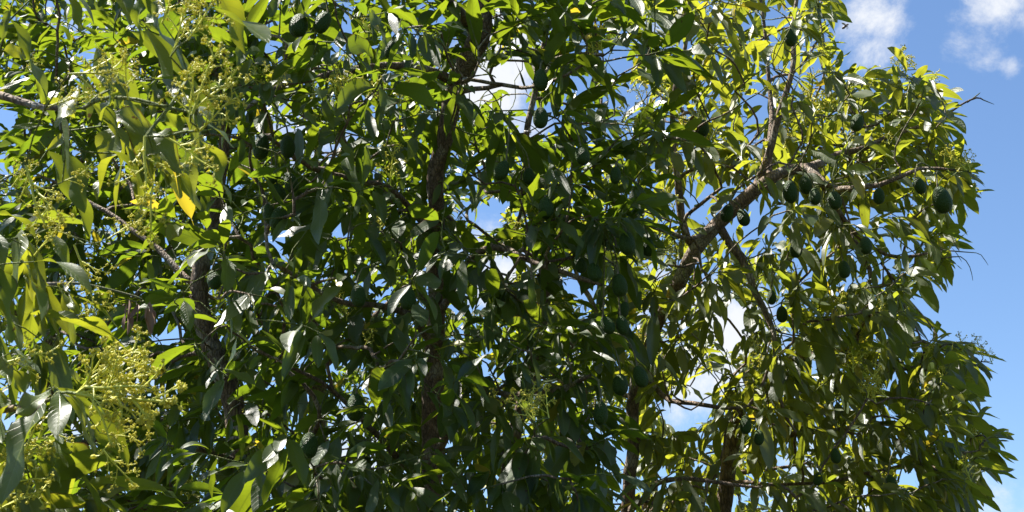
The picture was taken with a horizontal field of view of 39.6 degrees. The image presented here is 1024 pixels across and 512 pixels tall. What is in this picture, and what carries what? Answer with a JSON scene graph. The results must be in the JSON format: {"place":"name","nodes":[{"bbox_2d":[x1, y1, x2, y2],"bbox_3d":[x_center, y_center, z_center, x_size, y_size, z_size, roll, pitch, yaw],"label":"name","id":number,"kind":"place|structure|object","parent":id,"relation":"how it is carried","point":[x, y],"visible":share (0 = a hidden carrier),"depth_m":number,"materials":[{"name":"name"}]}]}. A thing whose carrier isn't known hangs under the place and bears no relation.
{"place":"outdoors","nodes":[
{"label":"outdoors","id":0,"kind":"place"},
{"bbox_2d":[0,0,218,511],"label":"tree","id":1,"kind":"object","parent":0,"point":[101,235],"visible":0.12,"depth_m":8.07,"materials":[{"name":"green plant"}]},
{"bbox_2d":[171,52,481,511],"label":"tree","id":2,"kind":"object","parent":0,"point":[340,380],"visible":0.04,"depth_m":9.01,"materials":[{"name":"green plant"}]},
{"bbox_2d":[0,0,1023,511],"label":"sky","id":3,"kind":"structure","parent":0,"point":[978,45],"materials":[{"name":"blue"}]},
{"bbox_2d":[524,127,530,135],"bbox_3d":[0.028,-0.227,2.597,0.015,0.014,0.015,-2,-19,7],"label":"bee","id":4,"kind":"object","parent":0,"point":[526,132],"visible":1,"depth_m":2.60},
{"bbox_2d":[469,132,858,511],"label":"tree","id":5,"kind":"object","parent":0,"point":[781,473],"visible":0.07,"depth_m":9.39,"materials":[{"name":"green plant"}]},
{"bbox_3d":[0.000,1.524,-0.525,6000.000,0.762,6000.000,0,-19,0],"label":"ground","id":6,"kind":"structure","parent":0,"visible":0},
{"bbox_2d":[0,0,270,511],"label":"tree","id":7,"kind":"object","parent":6,"relation":"on","point":[58,472],"visible":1,"depth_m":2.11,"materials":[{"name":"green plant"}]},
{"bbox_2d":[0,0,714,511],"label":"avocado tree","id":8,"kind":"object","parent":6,"relation":"on","point":[308,468],"visible":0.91,"depth_m":5.45,"materials":[{"name":"green plant"}]},
{"bbox_2d":[602,0,1018,511],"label":"avocado tree","id":9,"kind":"object","parent":6,"relation":"on","point":[953,381],"visible":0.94,"depth_m":6.39,"materials":[{"name":"green plant"}]}
]}

